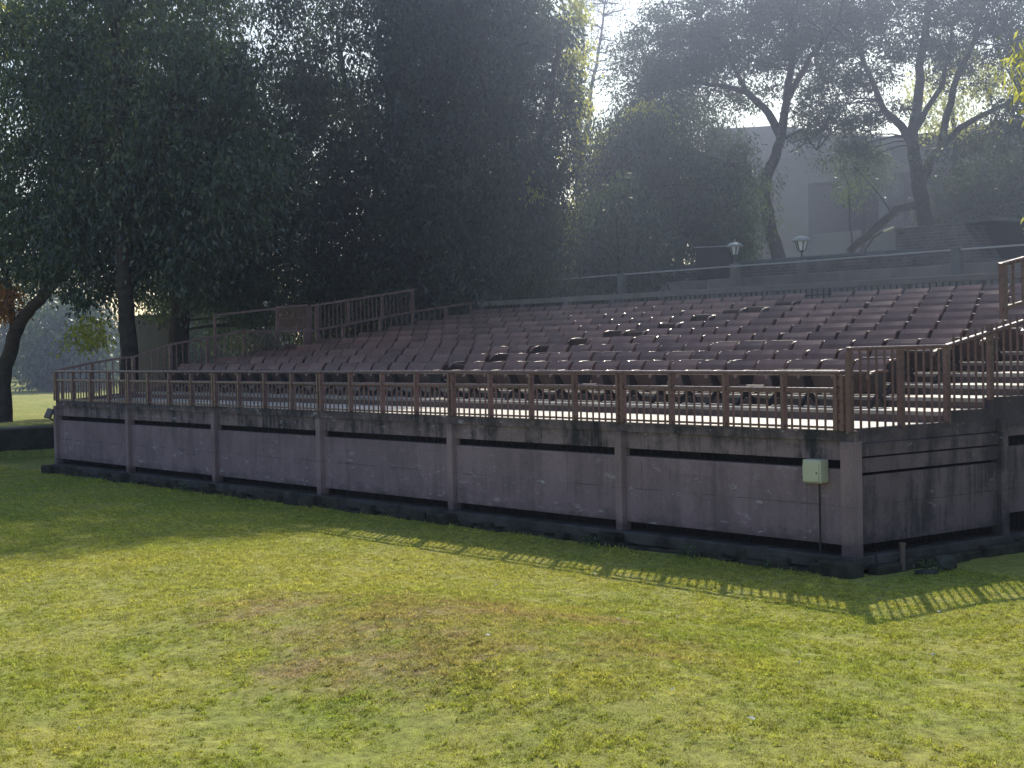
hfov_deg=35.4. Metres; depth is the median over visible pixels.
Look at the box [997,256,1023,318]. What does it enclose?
metal railing
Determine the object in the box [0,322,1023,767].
lawn
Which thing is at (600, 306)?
theatre chair
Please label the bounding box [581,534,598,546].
weed
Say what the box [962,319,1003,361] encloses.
theatre chair
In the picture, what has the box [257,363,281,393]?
theatre chair
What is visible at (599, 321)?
theatre chair
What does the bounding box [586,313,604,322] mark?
theatre chair
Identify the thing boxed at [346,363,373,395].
theatre chair
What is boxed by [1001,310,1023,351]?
theatre chair
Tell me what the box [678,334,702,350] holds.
theatre chair
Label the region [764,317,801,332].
theatre chair
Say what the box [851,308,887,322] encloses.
theatre chair
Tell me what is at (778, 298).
theatre chair
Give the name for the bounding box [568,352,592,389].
theatre chair
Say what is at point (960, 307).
theatre chair
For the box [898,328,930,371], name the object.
theatre chair
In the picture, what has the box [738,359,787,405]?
theatre chair
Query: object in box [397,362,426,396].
theatre chair
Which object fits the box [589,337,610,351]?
theatre chair
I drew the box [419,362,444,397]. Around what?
theatre chair
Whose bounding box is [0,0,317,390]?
tree
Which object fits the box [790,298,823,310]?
theatre chair
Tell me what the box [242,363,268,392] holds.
theatre chair
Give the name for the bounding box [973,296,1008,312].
theatre chair
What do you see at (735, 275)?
lamp post
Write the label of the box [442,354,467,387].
theatre chair
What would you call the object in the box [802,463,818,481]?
door
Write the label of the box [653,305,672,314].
theatre chair
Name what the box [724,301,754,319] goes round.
theatre chair
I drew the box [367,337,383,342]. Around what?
theatre chair
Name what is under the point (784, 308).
theatre chair
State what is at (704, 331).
theatre chair
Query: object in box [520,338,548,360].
theatre chair
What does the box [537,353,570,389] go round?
theatre chair
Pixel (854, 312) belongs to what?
theatre chair
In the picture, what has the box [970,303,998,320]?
theatre chair
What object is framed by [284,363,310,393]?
theatre chair
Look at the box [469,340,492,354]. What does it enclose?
theatre chair
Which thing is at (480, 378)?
theatre chair
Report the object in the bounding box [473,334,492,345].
theatre chair
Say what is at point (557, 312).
theatre chair
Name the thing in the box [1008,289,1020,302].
theatre chair
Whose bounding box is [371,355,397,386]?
theatre chair
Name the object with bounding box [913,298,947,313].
theatre chair
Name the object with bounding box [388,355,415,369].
theatre chair
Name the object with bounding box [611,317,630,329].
theatre chair
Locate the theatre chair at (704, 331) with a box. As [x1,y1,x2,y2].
[692,327,715,341]
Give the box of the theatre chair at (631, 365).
[608,361,644,401]
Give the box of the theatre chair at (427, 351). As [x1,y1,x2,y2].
[418,347,436,354]
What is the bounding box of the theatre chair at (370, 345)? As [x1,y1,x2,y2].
[355,343,378,355]
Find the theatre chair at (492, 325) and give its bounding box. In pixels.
[488,322,505,333]
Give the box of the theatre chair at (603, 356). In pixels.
[581,352,616,390]
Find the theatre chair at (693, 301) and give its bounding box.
[683,299,702,309]
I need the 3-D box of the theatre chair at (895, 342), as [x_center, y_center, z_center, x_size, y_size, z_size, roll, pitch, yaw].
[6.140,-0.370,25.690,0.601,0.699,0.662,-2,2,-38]
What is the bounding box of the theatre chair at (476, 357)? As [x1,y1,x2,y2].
[454,354,487,388]
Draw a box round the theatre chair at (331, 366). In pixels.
[314,363,341,394]
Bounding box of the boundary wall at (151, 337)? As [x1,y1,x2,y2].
[135,314,170,389]
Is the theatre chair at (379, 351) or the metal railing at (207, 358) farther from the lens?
the metal railing at (207, 358)
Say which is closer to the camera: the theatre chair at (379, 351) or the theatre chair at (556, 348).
the theatre chair at (556, 348)
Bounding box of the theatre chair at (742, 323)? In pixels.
[716,319,750,333]
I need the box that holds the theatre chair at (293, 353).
[277,350,301,362]
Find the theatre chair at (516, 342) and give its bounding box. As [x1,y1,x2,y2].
[507,338,528,352]
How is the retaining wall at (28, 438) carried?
on the lawn at (30, 406)
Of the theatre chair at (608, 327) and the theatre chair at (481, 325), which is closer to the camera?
the theatre chair at (608, 327)
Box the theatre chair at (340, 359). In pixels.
[333,356,349,386]
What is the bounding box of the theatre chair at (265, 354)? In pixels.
[261,351,274,362]
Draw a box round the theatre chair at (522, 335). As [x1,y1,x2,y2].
[508,332,527,345]
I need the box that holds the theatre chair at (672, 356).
[665,351,692,391]
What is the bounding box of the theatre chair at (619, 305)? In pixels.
[610,302,627,312]
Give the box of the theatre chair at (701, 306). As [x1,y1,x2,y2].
[682,303,712,313]
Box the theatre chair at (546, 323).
[538,320,555,331]
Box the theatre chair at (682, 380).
[653,360,699,403]
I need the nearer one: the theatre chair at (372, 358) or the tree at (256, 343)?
the theatre chair at (372, 358)
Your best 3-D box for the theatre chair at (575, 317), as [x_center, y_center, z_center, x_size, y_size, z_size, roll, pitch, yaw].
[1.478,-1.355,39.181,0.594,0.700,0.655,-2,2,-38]
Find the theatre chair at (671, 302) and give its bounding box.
[664,300,683,309]
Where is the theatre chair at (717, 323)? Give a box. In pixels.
[694,320,726,333]
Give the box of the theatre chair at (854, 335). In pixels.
[837,331,867,346]
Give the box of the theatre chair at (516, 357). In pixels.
[495,353,528,388]
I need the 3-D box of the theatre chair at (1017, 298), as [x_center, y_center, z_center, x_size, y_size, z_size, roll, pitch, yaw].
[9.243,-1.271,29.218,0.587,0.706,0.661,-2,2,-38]
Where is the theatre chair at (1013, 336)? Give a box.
[998,318,1022,360]
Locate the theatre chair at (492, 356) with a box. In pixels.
[485,346,509,361]
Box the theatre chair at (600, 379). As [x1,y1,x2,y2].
[578,361,620,401]
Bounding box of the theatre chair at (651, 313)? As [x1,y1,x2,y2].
[643,311,662,321]
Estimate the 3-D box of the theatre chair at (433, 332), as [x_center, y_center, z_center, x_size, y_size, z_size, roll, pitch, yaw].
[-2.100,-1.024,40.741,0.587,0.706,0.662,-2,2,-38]
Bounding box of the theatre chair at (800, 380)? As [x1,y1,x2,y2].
[778,359,820,406]
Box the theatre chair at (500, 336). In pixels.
[490,333,510,345]
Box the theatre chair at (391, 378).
[378,362,408,396]
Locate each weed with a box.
[172,481,192,491]
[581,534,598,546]
[667,544,698,559]
[759,558,772,567]
[913,557,941,571]
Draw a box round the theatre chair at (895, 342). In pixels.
[886,339,918,382]
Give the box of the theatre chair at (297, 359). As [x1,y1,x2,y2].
[290,356,304,369]
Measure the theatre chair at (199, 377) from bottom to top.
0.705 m
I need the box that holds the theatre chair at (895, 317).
[874,313,910,329]
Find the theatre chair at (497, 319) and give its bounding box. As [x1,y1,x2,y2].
[487,317,503,322]
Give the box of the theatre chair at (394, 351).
[379,348,403,361]
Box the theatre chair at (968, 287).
[950,284,982,299]
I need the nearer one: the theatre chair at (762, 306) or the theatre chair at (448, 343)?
the theatre chair at (762, 306)
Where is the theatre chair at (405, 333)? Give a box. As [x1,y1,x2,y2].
[396,330,413,341]
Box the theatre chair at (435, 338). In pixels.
[423,335,442,346]
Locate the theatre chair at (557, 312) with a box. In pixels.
[548,310,564,318]
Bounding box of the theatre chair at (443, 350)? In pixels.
[430,347,453,360]
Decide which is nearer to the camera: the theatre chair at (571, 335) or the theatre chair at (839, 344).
the theatre chair at (839, 344)
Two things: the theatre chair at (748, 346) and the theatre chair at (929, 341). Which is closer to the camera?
the theatre chair at (929, 341)
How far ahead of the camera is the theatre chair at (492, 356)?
34.07 m
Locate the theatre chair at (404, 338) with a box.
[392,336,413,347]
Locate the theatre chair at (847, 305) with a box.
[832,302,865,315]
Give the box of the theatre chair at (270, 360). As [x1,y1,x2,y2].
[254,357,278,384]
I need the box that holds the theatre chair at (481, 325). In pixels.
[472,323,489,333]
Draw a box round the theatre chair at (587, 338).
[574,330,604,344]
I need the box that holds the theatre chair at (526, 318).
[518,316,535,326]
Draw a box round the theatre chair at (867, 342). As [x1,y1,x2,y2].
[853,338,884,356]
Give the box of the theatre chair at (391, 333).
[381,331,398,341]
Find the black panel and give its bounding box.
[694,246,732,279]
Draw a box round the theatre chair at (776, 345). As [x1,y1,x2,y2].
[763,340,792,358]
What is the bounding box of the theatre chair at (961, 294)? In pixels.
[946,291,980,305]
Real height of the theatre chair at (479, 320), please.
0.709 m
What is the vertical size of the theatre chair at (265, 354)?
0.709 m
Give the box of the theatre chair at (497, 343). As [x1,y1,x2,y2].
[488,339,510,353]
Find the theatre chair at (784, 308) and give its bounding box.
[758,305,791,318]
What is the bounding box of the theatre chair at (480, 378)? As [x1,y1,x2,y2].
[472,362,504,398]
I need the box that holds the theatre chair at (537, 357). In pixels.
[523,353,549,369]
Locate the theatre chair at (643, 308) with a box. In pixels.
[634,306,653,316]
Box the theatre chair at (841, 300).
[815,297,847,309]
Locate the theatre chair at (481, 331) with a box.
[473,328,490,339]
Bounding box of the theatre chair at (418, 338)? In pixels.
[410,336,427,342]
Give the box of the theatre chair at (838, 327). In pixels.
[809,323,847,339]
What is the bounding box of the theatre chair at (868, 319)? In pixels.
[845,315,882,330]
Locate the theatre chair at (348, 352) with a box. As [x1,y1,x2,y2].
[333,349,357,361]
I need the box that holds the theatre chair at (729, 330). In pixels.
[715,326,740,340]
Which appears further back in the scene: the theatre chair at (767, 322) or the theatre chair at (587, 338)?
the theatre chair at (587, 338)
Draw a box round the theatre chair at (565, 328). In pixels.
[560,325,579,336]
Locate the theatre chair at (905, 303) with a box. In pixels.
[886,299,920,313]
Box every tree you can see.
[0,0,133,421]
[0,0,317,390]
[0,273,55,381]
[0,296,119,391]
[16,282,120,385]
[90,0,362,383]
[156,301,296,350]
[234,0,578,340]
[347,0,624,331]
[550,91,771,285]
[552,0,644,261]
[574,82,777,263]
[590,0,888,258]
[667,128,800,264]
[774,0,1023,252]
[805,133,909,251]
[824,153,886,243]
[892,40,1015,215]
[897,129,1023,224]
[986,30,1023,229]
[991,36,1023,106]
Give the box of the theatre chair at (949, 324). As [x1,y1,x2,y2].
[937,319,969,360]
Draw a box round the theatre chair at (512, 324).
[504,322,521,332]
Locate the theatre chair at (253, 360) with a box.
[241,357,264,384]
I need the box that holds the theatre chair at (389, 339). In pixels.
[374,336,396,347]
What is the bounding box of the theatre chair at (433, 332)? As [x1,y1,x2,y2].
[425,329,443,340]
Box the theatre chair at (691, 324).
[667,321,703,334]
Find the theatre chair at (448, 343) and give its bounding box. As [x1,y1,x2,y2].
[434,340,457,353]
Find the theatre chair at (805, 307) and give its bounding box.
[792,304,815,316]
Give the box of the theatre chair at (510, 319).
[503,316,519,327]
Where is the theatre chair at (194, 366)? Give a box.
[181,363,202,391]
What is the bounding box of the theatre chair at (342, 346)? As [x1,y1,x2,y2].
[326,344,350,355]
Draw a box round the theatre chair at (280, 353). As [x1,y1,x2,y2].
[263,351,288,360]
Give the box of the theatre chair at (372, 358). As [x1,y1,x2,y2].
[355,355,381,368]
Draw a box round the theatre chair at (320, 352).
[304,350,328,360]
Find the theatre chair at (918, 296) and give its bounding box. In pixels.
[892,293,924,306]
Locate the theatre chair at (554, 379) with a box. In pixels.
[538,361,571,400]
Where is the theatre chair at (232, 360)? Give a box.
[217,357,239,384]
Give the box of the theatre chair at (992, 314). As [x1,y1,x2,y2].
[967,310,1004,350]
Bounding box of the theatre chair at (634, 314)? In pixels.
[623,311,642,322]
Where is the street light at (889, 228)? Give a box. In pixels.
[865,226,893,251]
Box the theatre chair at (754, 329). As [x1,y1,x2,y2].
[739,325,765,340]
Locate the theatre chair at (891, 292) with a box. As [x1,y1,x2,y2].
[871,289,902,301]
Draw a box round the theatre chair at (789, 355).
[775,349,805,393]
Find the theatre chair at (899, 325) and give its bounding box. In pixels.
[867,321,905,338]
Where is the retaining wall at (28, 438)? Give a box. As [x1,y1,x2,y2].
[0,425,53,451]
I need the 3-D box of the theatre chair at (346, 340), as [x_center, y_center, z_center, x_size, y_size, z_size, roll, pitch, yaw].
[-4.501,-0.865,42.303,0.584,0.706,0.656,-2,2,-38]
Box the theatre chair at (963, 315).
[934,311,972,328]
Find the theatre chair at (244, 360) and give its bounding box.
[229,357,252,384]
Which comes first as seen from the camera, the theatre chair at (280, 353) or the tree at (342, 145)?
the theatre chair at (280, 353)
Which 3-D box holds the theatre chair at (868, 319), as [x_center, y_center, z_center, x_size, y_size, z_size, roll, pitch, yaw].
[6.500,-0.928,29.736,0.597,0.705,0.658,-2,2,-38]
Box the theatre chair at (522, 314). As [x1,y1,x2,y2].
[517,311,532,321]
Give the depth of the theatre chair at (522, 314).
42.48 m
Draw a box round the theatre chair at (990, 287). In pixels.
[978,283,1010,297]
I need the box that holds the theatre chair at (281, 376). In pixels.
[270,363,296,393]
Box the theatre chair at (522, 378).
[516,362,548,399]
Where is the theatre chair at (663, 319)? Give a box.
[650,316,671,327]
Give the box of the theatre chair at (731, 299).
[712,296,742,308]
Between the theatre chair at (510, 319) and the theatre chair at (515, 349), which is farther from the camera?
the theatre chair at (510, 319)
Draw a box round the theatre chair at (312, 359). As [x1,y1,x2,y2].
[296,356,320,385]
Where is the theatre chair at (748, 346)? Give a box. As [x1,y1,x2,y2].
[736,341,764,359]
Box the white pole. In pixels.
[120,343,124,392]
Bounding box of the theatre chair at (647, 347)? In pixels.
[635,343,660,359]
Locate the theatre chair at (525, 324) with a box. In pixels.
[521,321,539,331]
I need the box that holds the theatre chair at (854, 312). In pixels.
[825,308,860,322]
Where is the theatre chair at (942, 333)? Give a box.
[920,328,963,369]
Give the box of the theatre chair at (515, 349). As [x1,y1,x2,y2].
[498,346,529,360]
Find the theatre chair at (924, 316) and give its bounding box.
[904,313,940,328]
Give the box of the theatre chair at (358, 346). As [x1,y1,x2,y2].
[343,343,364,349]
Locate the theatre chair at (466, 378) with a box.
[443,362,484,398]
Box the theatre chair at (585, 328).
[579,324,599,337]
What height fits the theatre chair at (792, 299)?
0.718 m
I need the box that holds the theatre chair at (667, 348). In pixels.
[659,343,685,359]
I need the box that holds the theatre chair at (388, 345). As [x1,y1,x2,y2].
[378,342,393,348]
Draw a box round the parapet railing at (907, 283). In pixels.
[477,271,1020,313]
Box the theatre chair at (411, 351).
[395,348,420,361]
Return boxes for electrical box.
[801,458,828,573]
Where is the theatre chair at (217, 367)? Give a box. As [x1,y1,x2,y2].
[203,364,228,389]
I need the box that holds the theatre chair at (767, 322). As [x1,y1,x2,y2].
[740,318,774,331]
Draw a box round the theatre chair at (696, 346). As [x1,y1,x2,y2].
[683,342,710,359]
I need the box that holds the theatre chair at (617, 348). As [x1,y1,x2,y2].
[605,344,635,360]
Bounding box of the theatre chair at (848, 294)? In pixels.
[821,291,853,303]
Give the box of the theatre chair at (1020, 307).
[1008,302,1023,310]
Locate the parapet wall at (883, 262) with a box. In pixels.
[579,249,914,281]
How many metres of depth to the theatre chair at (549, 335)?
35.63 m
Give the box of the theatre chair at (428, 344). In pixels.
[423,341,440,347]
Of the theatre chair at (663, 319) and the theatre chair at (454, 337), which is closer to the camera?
the theatre chair at (663, 319)
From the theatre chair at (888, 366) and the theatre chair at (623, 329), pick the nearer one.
the theatre chair at (888, 366)
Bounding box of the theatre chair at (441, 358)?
[421,354,450,387]
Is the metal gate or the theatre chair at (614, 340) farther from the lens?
the metal gate
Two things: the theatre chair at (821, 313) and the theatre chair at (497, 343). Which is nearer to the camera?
the theatre chair at (821, 313)
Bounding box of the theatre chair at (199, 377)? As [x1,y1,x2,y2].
[194,364,215,391]
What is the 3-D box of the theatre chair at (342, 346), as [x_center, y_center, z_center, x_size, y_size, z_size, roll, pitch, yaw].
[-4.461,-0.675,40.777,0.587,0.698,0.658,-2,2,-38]
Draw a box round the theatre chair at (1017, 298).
[1008,295,1020,304]
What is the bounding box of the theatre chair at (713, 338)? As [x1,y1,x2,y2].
[702,334,727,350]
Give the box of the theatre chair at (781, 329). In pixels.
[766,325,791,339]
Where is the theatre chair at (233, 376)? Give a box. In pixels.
[228,364,254,389]
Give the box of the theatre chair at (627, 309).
[616,307,635,317]
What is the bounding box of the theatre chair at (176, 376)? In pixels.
[161,364,191,391]
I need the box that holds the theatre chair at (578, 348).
[560,345,591,360]
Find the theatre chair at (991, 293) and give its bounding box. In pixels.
[976,290,1010,304]
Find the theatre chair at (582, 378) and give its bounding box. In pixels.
[559,362,595,399]
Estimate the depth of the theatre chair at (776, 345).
27.89 m
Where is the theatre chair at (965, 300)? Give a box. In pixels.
[943,297,977,312]
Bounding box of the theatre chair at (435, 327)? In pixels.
[428,324,443,331]
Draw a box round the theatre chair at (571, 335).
[564,331,584,351]
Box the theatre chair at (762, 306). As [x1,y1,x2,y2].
[747,300,776,312]
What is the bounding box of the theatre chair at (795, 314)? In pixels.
[775,311,808,322]
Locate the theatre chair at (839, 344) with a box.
[821,339,852,358]
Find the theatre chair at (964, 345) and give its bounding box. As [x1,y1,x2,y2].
[955,328,998,371]
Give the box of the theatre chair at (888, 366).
[862,349,904,394]
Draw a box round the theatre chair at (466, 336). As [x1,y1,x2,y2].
[455,334,475,346]
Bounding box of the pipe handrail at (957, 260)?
[514,244,1023,306]
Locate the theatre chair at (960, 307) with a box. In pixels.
[946,304,975,312]
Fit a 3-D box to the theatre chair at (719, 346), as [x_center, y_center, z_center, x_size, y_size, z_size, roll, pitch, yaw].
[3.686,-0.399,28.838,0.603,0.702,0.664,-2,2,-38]
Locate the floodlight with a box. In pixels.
[44,408,53,420]
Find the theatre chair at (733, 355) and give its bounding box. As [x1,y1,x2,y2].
[718,350,746,392]
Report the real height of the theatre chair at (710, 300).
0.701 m
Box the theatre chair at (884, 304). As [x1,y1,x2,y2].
[859,301,893,314]
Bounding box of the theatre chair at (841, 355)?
[837,349,870,393]
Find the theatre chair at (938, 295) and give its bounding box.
[918,292,951,306]
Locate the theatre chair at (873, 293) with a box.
[846,290,877,302]
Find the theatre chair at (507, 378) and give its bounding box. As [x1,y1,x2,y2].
[493,361,526,399]
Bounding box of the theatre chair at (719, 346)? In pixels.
[710,342,737,359]
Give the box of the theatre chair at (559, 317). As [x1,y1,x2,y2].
[551,315,568,325]
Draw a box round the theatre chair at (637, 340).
[632,336,655,351]
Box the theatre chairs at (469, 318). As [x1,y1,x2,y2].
[250,306,560,356]
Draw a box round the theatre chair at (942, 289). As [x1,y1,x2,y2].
[922,286,955,299]
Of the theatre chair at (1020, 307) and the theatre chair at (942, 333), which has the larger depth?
the theatre chair at (1020, 307)
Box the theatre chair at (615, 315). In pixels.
[605,312,623,323]
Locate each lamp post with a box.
[726,239,742,296]
[792,232,810,298]
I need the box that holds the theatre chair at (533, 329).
[525,326,542,338]
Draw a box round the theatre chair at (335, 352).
[327,349,342,362]
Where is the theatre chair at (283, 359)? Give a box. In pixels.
[276,356,291,369]
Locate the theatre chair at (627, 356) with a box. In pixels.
[615,352,640,369]
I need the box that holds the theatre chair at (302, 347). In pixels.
[286,345,309,354]
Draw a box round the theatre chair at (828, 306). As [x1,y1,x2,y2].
[807,303,840,316]
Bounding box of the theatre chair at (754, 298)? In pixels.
[733,296,762,306]
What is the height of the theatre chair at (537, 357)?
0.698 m
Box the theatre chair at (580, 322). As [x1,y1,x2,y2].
[574,319,592,330]
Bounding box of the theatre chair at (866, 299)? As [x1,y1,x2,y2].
[839,296,872,307]
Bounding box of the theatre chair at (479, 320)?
[472,318,488,327]
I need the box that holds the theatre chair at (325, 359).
[318,356,334,369]
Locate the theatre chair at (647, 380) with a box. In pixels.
[634,360,671,402]
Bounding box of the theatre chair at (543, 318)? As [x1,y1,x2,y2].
[535,315,552,325]
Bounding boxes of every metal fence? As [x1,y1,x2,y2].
[213,308,275,361]
[309,289,414,344]
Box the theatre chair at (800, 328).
[781,323,818,339]
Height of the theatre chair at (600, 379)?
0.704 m
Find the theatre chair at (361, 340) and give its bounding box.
[345,337,368,348]
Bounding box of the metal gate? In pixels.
[275,304,309,344]
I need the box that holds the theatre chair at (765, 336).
[745,332,779,349]
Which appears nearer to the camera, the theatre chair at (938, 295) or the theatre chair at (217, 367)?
the theatre chair at (938, 295)
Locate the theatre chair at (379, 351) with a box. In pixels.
[363,348,387,361]
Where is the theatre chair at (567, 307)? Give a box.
[560,305,576,314]
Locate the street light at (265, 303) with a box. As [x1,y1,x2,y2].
[263,301,267,344]
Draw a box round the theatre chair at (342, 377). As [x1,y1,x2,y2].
[330,363,357,395]
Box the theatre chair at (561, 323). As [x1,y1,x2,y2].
[555,319,573,331]
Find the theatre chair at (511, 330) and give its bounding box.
[507,327,524,338]
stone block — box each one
[914,569,938,574]
[933,555,956,568]
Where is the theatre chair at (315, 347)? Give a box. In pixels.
[308,344,322,355]
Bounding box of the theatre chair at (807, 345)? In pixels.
[793,340,823,358]
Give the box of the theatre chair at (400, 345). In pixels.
[385,342,409,354]
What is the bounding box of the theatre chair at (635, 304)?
[627,301,644,311]
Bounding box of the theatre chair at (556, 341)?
[539,337,568,352]
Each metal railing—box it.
[53,370,845,430]
[56,302,474,398]
[845,315,1023,431]
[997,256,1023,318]
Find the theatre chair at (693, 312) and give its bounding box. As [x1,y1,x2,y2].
[672,309,703,320]
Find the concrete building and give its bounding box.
[706,120,1023,259]
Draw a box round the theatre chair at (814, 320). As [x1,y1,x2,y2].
[791,317,826,331]
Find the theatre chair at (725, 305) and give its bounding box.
[704,302,732,313]
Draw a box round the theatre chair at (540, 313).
[532,311,548,320]
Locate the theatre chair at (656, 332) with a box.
[630,328,669,342]
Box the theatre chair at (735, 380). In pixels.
[716,360,757,404]
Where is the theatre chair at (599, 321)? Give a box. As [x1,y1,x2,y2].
[591,318,610,329]
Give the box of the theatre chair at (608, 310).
[599,307,616,317]
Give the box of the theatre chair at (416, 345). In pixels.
[401,341,425,354]
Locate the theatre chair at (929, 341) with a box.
[906,338,951,383]
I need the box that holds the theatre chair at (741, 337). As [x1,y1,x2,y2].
[719,333,753,349]
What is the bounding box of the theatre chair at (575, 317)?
[569,314,587,324]
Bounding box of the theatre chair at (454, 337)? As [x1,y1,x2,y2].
[438,334,458,346]
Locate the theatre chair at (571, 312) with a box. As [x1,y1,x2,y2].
[564,309,581,319]
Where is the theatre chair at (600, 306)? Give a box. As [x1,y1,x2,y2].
[593,303,609,312]
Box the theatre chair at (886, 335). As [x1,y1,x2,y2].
[867,329,897,345]
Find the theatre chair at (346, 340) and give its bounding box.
[340,338,354,343]
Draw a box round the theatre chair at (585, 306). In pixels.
[576,304,593,313]
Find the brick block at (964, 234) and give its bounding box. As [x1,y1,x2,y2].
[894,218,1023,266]
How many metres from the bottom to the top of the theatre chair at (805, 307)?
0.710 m
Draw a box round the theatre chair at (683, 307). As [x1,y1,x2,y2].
[672,304,692,314]
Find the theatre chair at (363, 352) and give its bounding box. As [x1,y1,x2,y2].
[348,349,372,361]
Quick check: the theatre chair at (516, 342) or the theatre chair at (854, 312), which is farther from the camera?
the theatre chair at (516, 342)
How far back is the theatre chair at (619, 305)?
40.88 m
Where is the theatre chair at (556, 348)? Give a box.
[535,345,568,360]
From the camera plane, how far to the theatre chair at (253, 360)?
40.56 m
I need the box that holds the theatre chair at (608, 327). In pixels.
[597,324,618,343]
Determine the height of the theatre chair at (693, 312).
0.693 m
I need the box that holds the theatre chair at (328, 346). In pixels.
[312,344,336,355]
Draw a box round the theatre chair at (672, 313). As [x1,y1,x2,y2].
[661,309,681,322]
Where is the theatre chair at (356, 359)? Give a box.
[339,356,365,368]
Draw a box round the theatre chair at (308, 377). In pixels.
[298,363,324,394]
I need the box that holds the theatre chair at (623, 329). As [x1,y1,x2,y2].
[608,323,638,343]
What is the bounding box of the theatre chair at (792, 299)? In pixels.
[775,293,805,305]
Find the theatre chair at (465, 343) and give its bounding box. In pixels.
[451,340,475,353]
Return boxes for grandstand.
[41,347,1023,578]
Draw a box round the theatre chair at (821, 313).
[799,309,834,323]
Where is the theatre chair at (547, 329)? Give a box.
[542,326,560,332]
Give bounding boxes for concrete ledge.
[570,261,1020,308]
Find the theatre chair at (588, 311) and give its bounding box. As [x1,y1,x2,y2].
[581,308,598,313]
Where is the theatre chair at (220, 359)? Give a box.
[198,357,227,384]
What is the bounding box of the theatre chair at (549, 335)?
[538,331,564,344]
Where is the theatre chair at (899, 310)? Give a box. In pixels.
[881,306,914,320]
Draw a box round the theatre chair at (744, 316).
[727,312,760,324]
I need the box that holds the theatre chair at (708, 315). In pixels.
[695,308,724,320]
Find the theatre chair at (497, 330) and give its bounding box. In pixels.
[490,327,507,338]
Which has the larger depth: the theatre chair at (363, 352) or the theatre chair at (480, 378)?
the theatre chair at (363, 352)
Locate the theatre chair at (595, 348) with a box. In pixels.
[590,344,613,360]
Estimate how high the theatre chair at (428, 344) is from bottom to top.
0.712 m
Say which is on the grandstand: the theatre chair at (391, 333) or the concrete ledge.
the theatre chair at (391, 333)
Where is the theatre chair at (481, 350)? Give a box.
[465,346,491,361]
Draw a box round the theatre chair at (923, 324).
[906,320,936,337]
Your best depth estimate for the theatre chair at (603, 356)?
30.11 m
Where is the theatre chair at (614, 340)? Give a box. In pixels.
[609,336,632,350]
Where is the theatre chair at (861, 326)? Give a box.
[847,323,876,338]
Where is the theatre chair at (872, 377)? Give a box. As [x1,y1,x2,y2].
[842,359,888,407]
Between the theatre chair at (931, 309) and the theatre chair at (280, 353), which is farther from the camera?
the theatre chair at (280, 353)
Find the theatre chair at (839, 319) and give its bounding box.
[818,315,853,329]
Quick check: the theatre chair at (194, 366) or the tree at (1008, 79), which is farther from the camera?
the tree at (1008, 79)
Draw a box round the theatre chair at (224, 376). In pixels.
[218,364,241,392]
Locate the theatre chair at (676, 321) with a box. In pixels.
[660,315,692,328]
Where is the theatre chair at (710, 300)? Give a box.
[693,298,722,308]
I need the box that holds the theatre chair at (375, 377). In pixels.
[362,363,390,395]
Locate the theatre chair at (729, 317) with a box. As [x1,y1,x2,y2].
[702,313,736,326]
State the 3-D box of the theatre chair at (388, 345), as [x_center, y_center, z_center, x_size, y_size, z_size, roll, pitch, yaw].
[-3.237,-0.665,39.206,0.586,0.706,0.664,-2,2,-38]
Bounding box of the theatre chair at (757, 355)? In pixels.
[746,350,775,392]
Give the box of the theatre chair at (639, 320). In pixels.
[630,317,651,329]
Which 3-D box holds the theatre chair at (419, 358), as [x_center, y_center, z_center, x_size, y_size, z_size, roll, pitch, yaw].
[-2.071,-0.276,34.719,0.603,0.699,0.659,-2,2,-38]
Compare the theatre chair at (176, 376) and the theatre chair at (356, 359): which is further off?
the theatre chair at (176, 376)
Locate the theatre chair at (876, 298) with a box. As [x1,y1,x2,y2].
[865,295,897,307]
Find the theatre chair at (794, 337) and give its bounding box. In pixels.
[772,332,809,349]
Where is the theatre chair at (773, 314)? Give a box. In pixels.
[750,311,782,324]
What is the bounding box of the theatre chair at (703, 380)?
[688,360,727,403]
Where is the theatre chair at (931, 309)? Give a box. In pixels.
[908,305,945,321]
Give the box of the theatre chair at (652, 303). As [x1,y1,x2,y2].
[645,300,663,310]
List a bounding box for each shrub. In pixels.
[170,305,274,369]
[231,328,297,356]
[489,246,599,311]
[552,163,693,307]
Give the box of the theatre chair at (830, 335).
[808,331,837,348]
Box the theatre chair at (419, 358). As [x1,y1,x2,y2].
[405,355,432,387]
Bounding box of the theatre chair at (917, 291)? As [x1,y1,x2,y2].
[896,288,928,300]
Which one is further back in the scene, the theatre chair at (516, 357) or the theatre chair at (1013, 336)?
the theatre chair at (516, 357)
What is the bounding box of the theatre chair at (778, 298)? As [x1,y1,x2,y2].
[754,294,784,305]
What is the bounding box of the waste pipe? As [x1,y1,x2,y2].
[899,542,905,571]
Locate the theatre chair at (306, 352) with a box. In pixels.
[291,350,314,362]
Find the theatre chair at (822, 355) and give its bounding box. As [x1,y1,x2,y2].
[806,349,838,393]
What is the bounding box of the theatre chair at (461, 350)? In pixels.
[448,347,471,359]
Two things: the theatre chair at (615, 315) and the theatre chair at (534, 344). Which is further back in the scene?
the theatre chair at (615, 315)
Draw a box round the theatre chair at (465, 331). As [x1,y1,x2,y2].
[456,328,473,340]
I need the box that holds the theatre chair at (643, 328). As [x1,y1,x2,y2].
[627,322,659,336]
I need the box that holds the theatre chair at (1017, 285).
[1011,283,1020,291]
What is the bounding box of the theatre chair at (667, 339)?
[655,335,679,350]
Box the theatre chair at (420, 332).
[412,330,428,335]
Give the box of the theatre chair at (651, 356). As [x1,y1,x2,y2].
[639,352,665,391]
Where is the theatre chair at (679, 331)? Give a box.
[660,328,692,342]
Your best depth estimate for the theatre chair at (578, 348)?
32.09 m
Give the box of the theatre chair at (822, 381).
[810,359,854,406]
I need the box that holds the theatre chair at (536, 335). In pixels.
[526,332,546,344]
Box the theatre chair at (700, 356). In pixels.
[691,351,718,391]

